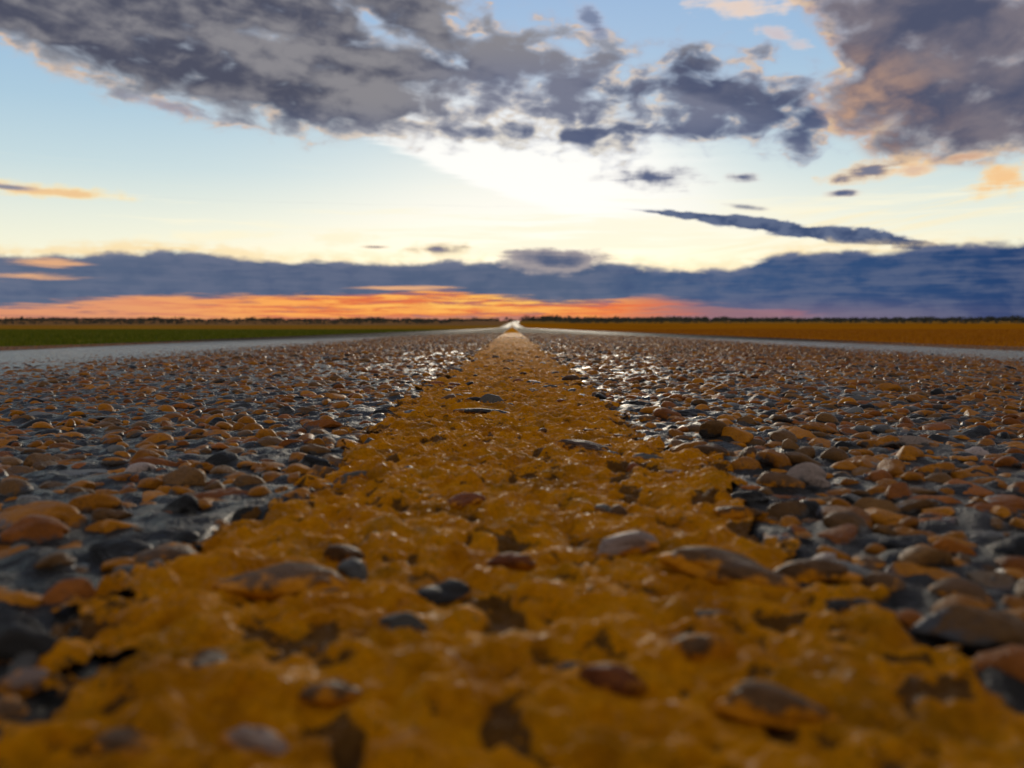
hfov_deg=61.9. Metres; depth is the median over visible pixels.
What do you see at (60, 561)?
pebble
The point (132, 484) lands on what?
pebble
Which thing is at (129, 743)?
stone
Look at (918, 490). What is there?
pebble
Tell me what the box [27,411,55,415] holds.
pebble
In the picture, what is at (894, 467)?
pebble
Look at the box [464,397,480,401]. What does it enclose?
stone
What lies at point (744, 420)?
stone
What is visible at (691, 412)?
stone
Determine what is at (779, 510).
pebble
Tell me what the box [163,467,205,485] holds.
pebble
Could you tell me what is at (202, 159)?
sky
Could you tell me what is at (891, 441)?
stone
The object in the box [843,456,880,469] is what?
pebble
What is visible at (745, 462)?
pebble
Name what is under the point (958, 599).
pebble
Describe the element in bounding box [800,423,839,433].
stone
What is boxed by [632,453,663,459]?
stone
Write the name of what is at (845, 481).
pebble
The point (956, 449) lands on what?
pebble
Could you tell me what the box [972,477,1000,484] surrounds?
pebble
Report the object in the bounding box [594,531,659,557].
stone
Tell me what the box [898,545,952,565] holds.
pebble
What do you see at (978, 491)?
pebble
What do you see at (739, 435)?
pebble
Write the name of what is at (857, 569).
pebble
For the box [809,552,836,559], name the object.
pebble
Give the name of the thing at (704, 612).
pebble
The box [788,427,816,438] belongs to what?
pebble
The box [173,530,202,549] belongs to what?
pebble
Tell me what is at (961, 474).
pebble
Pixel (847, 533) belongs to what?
pebble
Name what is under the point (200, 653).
pebble
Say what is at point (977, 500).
pebble
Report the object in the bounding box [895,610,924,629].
pebble
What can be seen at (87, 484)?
pebble
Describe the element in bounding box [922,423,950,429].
pebble
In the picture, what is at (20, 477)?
pebble
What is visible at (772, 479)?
pebble
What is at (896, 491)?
pebble
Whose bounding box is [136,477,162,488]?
pebble
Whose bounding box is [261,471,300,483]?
pebble
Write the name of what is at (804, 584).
pebble
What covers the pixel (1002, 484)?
pebble
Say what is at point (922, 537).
pebble
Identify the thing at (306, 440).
pebble
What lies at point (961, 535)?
pebble
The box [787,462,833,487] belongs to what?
stone
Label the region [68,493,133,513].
stone
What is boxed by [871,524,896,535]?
pebble
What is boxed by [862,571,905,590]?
pebble
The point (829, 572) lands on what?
stone
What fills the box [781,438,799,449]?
pebble
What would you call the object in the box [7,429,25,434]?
pebble
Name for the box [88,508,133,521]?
pebble
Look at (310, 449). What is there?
pebble
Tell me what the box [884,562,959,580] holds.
pebble
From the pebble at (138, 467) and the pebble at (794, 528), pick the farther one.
the pebble at (138, 467)
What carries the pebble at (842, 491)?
on the road
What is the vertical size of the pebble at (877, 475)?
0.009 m
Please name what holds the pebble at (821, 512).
on the road
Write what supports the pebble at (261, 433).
on the road
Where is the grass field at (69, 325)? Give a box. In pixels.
[0,321,512,346]
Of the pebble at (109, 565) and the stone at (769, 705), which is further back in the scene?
the pebble at (109, 565)
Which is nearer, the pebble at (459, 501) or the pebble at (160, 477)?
the pebble at (459, 501)
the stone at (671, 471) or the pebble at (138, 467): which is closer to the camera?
the stone at (671, 471)
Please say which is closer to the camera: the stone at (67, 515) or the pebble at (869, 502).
the stone at (67, 515)
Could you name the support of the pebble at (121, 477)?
on the road
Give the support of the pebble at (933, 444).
on the road
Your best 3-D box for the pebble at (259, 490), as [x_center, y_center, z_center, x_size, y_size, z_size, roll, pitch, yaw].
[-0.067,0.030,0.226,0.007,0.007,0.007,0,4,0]
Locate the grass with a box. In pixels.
[0,328,481,346]
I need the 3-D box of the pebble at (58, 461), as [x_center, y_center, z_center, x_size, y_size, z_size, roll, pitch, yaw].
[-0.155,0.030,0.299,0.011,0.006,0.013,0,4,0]
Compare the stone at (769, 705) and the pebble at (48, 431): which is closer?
the stone at (769, 705)
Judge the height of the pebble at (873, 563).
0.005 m
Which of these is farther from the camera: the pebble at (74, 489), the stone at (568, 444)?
the stone at (568, 444)
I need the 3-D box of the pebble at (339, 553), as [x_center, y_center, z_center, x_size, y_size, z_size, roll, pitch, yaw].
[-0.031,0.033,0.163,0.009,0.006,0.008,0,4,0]
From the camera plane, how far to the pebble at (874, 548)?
0.17 m
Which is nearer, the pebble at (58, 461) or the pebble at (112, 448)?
the pebble at (58, 461)
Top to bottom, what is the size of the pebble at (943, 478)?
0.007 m
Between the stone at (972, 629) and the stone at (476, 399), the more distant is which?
the stone at (476, 399)
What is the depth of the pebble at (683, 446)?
0.30 m
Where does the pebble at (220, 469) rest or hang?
on the road
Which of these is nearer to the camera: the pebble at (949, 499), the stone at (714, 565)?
the stone at (714, 565)
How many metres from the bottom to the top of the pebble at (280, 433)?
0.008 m
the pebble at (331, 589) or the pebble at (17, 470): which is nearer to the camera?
the pebble at (331, 589)
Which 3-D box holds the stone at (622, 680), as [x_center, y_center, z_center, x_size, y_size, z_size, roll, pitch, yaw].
[0.012,0.036,0.103,0.009,0.005,0.005,0,4,0]
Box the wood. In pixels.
[0,315,1023,323]
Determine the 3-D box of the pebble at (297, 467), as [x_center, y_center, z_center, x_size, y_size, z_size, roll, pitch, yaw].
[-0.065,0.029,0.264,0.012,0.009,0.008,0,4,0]
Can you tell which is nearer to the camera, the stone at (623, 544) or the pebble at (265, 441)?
the stone at (623, 544)
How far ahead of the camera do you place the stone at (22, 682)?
0.10 m
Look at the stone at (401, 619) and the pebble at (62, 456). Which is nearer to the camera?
the stone at (401, 619)
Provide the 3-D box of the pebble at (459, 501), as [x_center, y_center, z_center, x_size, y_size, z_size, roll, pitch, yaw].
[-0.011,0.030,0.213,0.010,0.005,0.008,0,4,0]
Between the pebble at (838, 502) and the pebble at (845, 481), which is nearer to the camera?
the pebble at (838, 502)
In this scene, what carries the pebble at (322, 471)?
on the road
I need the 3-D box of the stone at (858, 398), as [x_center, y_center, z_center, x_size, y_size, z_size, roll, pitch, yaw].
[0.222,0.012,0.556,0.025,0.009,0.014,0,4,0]
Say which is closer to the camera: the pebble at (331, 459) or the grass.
the pebble at (331, 459)
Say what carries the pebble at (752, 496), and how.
on the road
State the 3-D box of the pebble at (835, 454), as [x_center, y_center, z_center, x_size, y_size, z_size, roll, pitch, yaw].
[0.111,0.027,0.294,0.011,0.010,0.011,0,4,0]
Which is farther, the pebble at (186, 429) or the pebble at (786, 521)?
the pebble at (186, 429)
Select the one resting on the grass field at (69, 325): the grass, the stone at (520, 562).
the grass
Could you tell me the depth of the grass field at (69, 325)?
317.18 m
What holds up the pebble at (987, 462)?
on the road
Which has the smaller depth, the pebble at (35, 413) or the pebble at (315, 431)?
the pebble at (315, 431)
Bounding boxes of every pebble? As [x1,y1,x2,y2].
[0,515,69,545]
[0,545,29,557]
[5,466,37,475]
[6,475,28,479]
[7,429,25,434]
[10,543,30,547]
[16,495,43,504]
[23,453,61,466]
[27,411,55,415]
[33,461,56,470]
[33,551,77,570]
[35,429,61,434]
[38,481,67,487]
[41,578,96,607]
[52,490,64,492]
[54,453,86,459]
[55,459,81,462]
[55,462,73,464]
[58,544,81,548]
[59,469,107,475]
[63,480,95,490]
[65,486,95,493]
[71,462,85,468]
[74,563,91,572]
[82,514,91,520]
[85,520,104,531]
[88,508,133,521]
[93,474,131,488]
[98,451,130,457]
[99,519,138,533]
[101,557,132,571]
[102,437,122,443]
[103,445,125,451]
[107,468,125,472]
[113,559,164,572]
[117,487,136,493]
[122,495,133,503]
[123,482,134,487]
[124,462,156,472]
[129,449,159,461]
[129,471,140,481]
[130,456,179,466]
[133,542,199,564]
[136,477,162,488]
[142,491,167,501]
[156,475,164,480]
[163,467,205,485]
[168,453,197,457]
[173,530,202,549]
[181,427,196,432]
[183,450,200,454]
[185,460,199,463]
[191,651,228,668]
[193,487,248,498]
[194,649,238,660]
[198,498,225,510]
[202,429,231,437]
[203,480,225,489]
[204,451,237,463]
[209,465,237,473]
[215,519,231,526]
[223,446,244,453]
[224,472,245,478]
[232,474,265,485]
[241,423,263,430]
[248,486,271,495]
[253,466,281,475]
[254,429,276,438]
[257,436,282,446]
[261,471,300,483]
[266,445,283,447]
[276,431,288,435]
[281,487,310,499]
[285,463,310,473]
[288,452,305,462]
[300,444,330,453]
[302,438,312,442]
[306,465,337,476]
[310,428,329,434]
[322,454,344,463]
[322,588,339,591]
[323,544,364,562]
[337,558,367,580]
[417,579,469,604]
[448,492,486,509]
[554,661,584,670]
[666,429,683,436]
[669,442,706,451]
[695,609,736,616]
[721,426,753,443]
[729,456,761,471]
[730,491,769,503]
[738,446,758,458]
[755,449,791,467]
[756,472,804,487]
[758,426,772,430]
[762,533,792,540]
[763,429,778,432]
[765,500,809,519]
[768,430,796,441]
[772,495,806,500]
[778,516,801,526]
[779,426,799,429]
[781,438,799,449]
[783,452,823,466]
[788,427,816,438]
[788,525,808,532]
[794,531,812,537]
[798,537,813,542]
[798,582,811,587]
[801,519,821,521]
[802,500,820,511]
[809,438,830,447]
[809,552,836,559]
[813,505,872,529]
[815,413,838,424]
[816,523,857,543]
[816,545,851,561]
[820,447,848,461]
[823,511,868,532]
[825,488,852,494]
[827,498,852,506]
[830,461,857,469]
[830,559,873,575]
[833,471,853,477]
[839,478,859,484]
[840,493,860,502]
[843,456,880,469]
[850,554,884,571]
[853,497,900,513]
[854,598,896,611]
[855,469,893,481]
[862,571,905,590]
[864,507,903,527]
[864,543,885,553]
[866,482,888,494]
[870,424,891,433]
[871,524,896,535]
[875,459,905,476]
[878,538,912,550]
[884,482,912,500]
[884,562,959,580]
[893,527,936,536]
[894,431,914,435]
[895,445,923,459]
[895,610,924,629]
[898,534,928,542]
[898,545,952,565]
[900,471,925,481]
[907,495,963,503]
[909,487,936,493]
[919,517,958,524]
[921,507,954,515]
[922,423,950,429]
[924,473,951,483]
[927,535,977,549]
[928,442,938,445]
[928,577,996,606]
[930,594,989,613]
[932,539,976,555]
[944,531,968,540]
[945,479,993,496]
[948,465,994,478]
[951,448,965,451]
[952,516,1006,529]
[952,557,969,565]
[953,463,968,468]
[955,552,996,570]
[964,446,989,455]
[966,571,1016,591]
[967,538,996,544]
[968,531,1004,540]
[969,497,989,502]
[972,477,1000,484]
[977,457,999,464]
[985,590,1005,596]
[989,506,1012,519]
[993,492,1015,495]
[994,456,1021,468]
[994,479,1007,488]
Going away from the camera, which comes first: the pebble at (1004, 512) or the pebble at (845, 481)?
the pebble at (1004, 512)
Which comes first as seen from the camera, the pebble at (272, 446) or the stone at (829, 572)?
the stone at (829, 572)
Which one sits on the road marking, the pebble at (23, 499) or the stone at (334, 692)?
the stone at (334, 692)
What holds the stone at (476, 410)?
on the road marking
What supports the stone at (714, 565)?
on the road
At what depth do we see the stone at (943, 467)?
0.27 m
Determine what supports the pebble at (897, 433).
on the road
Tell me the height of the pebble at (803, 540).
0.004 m
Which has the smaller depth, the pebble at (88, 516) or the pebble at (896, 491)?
the pebble at (88, 516)
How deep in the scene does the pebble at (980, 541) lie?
0.18 m
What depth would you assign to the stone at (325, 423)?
0.38 m
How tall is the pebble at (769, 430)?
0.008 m
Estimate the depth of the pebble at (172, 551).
0.16 m
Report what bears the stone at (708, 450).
on the road
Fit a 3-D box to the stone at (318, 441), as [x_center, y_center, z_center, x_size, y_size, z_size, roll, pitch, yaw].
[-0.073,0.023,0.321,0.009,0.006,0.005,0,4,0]
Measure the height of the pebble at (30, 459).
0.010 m
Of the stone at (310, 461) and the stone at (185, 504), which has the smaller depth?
the stone at (185, 504)
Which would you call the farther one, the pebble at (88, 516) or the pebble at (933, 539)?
the pebble at (88, 516)
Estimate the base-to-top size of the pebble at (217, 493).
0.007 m
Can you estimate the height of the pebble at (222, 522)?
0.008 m
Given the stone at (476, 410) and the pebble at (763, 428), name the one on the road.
the pebble at (763, 428)
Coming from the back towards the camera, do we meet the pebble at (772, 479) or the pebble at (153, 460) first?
the pebble at (153, 460)
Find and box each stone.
[0,501,87,532]
[0,613,59,665]
[0,667,48,697]
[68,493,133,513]
[88,538,153,561]
[90,727,162,758]
[161,494,201,513]
[186,462,214,472]
[212,562,349,601]
[217,725,290,755]
[298,679,361,706]
[299,454,331,467]
[302,419,342,429]
[307,438,326,446]
[333,471,369,483]
[373,409,394,414]
[379,612,427,631]
[453,408,506,413]
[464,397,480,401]
[486,553,536,570]
[558,439,610,451]
[578,663,648,696]
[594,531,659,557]
[628,400,651,405]
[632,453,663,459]
[657,546,803,591]
[664,469,681,473]
[669,633,736,661]
[673,409,711,416]
[693,445,729,455]
[699,420,727,437]
[713,680,844,730]
[714,506,768,520]
[736,416,760,425]
[774,559,862,585]
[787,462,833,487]
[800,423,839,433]
[824,599,862,613]
[838,396,870,400]
[856,435,900,448]
[873,383,902,391]
[895,499,941,514]
[899,435,933,446]
[911,604,1023,652]
[914,462,954,476]
[965,501,1023,515]
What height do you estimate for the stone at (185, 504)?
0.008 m
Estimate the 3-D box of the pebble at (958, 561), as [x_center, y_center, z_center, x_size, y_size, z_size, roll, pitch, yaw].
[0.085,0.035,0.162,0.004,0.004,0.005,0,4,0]
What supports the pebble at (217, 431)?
on the road
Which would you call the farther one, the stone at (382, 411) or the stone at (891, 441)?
the stone at (382, 411)
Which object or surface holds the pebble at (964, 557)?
on the road
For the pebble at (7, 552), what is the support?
on the road
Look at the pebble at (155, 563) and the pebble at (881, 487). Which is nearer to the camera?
the pebble at (155, 563)
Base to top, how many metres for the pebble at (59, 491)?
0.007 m
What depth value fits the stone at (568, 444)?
0.30 m
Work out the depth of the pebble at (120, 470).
0.28 m
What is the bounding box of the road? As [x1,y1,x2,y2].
[0,321,1023,736]
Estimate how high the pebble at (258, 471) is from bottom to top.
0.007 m
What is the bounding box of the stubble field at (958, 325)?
[519,321,1023,346]
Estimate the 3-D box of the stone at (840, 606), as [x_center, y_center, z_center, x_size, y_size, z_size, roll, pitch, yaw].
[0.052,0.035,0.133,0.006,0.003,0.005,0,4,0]
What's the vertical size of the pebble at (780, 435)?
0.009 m
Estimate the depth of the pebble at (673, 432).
0.35 m
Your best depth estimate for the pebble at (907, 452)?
0.29 m
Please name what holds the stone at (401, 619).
on the road marking
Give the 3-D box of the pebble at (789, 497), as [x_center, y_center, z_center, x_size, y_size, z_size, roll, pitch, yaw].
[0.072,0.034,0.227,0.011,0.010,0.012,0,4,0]
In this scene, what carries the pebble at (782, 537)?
on the road
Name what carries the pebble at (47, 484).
on the road
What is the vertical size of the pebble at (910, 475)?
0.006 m
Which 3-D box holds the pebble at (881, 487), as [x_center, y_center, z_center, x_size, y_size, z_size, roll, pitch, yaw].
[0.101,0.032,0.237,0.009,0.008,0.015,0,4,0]
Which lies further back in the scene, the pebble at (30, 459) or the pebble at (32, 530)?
the pebble at (30, 459)
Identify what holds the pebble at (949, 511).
on the road
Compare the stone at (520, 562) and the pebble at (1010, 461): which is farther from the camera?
the pebble at (1010, 461)
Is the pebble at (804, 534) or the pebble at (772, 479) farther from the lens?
the pebble at (772, 479)
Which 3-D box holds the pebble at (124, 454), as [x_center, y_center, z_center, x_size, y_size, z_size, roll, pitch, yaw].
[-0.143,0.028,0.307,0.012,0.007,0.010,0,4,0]
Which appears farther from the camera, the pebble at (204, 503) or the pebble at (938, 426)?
the pebble at (938, 426)
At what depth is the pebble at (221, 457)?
0.28 m
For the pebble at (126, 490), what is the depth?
0.24 m
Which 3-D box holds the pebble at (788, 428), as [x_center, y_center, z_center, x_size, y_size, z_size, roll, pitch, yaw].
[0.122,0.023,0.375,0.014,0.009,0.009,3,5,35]
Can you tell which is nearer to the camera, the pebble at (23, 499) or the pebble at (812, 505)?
the pebble at (812, 505)
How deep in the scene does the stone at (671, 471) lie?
0.26 m
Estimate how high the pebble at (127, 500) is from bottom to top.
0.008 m
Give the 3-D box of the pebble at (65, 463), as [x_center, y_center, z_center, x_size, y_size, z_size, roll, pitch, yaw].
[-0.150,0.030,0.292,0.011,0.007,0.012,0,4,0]
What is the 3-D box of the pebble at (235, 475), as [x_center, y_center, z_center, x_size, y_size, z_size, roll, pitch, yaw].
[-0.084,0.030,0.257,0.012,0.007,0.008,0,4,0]
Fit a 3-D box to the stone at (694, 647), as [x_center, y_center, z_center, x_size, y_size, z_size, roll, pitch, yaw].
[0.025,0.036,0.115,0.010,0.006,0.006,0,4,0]
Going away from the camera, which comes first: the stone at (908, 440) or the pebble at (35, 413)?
the stone at (908, 440)
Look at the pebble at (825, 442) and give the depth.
0.33 m
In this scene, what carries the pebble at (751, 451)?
on the road
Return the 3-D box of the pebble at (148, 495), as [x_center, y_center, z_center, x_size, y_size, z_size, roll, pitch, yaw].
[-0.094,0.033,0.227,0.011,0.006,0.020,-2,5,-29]
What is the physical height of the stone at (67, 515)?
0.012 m
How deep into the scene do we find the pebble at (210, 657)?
0.11 m
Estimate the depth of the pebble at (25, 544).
0.17 m
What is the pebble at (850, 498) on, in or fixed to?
on the road
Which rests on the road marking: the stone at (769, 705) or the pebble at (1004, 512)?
the stone at (769, 705)
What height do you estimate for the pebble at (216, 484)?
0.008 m
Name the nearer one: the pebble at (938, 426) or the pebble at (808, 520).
the pebble at (808, 520)
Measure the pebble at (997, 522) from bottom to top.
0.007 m
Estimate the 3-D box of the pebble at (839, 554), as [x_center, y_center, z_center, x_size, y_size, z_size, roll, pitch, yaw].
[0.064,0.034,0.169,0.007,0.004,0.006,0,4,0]
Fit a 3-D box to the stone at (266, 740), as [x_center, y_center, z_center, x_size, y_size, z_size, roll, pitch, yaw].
[-0.027,0.038,0.090,0.009,0.004,0.005,0,4,0]
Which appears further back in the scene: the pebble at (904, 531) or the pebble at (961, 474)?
the pebble at (961, 474)
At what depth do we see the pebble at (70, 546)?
0.17 m
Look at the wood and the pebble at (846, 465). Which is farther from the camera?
the wood
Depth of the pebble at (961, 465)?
0.28 m
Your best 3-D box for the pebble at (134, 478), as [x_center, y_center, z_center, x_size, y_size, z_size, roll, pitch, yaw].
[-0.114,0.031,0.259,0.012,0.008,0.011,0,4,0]
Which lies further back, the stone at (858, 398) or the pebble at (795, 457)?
the stone at (858, 398)
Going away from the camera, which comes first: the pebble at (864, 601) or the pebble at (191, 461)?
the pebble at (864, 601)
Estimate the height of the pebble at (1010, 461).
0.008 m
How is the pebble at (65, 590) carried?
on the road
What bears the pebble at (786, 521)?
on the road
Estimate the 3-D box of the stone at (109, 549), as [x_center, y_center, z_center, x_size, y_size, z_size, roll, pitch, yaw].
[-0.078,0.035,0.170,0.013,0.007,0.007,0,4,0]
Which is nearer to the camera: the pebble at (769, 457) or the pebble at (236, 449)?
the pebble at (769, 457)
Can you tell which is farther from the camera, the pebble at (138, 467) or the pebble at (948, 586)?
the pebble at (138, 467)
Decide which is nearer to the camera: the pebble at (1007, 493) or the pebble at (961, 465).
the pebble at (1007, 493)
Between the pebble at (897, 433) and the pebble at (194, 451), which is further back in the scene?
the pebble at (897, 433)
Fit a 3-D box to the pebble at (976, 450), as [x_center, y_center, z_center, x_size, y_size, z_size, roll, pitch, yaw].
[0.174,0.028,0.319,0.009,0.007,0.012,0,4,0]
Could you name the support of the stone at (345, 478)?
on the road marking
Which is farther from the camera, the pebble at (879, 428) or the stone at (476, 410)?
the stone at (476, 410)
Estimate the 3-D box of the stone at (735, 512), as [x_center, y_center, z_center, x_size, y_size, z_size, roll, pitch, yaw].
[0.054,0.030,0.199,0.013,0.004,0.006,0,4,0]
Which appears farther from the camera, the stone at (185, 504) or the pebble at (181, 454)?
the pebble at (181, 454)
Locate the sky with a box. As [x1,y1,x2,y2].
[0,0,1023,320]
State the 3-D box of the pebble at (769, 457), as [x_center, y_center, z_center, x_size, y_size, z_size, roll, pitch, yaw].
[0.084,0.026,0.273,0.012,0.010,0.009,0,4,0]
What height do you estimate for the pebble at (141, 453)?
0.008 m
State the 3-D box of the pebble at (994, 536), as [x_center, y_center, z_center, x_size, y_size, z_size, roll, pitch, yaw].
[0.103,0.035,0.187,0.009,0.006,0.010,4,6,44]
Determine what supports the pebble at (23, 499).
on the road
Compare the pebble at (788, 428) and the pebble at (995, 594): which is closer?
the pebble at (995, 594)
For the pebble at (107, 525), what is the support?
on the road
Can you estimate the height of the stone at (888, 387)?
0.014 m
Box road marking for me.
[0,328,1023,767]
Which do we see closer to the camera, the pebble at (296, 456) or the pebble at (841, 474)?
the pebble at (841, 474)
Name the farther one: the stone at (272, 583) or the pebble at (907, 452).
the pebble at (907, 452)
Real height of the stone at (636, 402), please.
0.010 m
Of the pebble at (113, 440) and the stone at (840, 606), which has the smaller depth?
the stone at (840, 606)
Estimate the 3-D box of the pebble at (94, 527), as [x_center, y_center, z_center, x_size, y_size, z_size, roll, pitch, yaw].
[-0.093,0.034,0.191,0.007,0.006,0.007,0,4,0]
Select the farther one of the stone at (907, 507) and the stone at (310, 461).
the stone at (310, 461)
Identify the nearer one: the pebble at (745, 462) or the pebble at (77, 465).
the pebble at (745, 462)
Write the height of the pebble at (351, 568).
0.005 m
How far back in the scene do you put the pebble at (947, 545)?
0.17 m
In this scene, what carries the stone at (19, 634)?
on the road
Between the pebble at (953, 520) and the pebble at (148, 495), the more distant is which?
the pebble at (148, 495)
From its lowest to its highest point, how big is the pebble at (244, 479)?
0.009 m
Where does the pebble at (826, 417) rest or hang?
on the road
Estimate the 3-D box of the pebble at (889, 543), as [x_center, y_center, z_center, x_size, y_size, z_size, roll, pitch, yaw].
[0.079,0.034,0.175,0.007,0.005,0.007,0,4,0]
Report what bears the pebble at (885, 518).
on the road
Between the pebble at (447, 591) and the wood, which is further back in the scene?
the wood
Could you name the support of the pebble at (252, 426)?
on the road
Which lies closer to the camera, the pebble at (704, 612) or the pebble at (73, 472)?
the pebble at (704, 612)
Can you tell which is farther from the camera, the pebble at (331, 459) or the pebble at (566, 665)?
the pebble at (331, 459)
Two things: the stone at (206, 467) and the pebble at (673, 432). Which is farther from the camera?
the pebble at (673, 432)
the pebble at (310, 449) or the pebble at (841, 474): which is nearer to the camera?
the pebble at (841, 474)
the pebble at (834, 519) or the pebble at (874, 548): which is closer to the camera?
the pebble at (874, 548)
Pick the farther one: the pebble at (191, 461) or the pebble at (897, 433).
the pebble at (897, 433)
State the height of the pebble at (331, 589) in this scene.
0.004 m
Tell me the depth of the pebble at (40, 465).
0.28 m
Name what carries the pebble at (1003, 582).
on the road
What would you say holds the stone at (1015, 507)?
on the road
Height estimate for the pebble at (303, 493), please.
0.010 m
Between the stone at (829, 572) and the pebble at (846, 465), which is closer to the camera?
the stone at (829, 572)
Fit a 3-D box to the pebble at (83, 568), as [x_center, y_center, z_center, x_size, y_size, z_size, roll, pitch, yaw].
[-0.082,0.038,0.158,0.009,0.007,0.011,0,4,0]

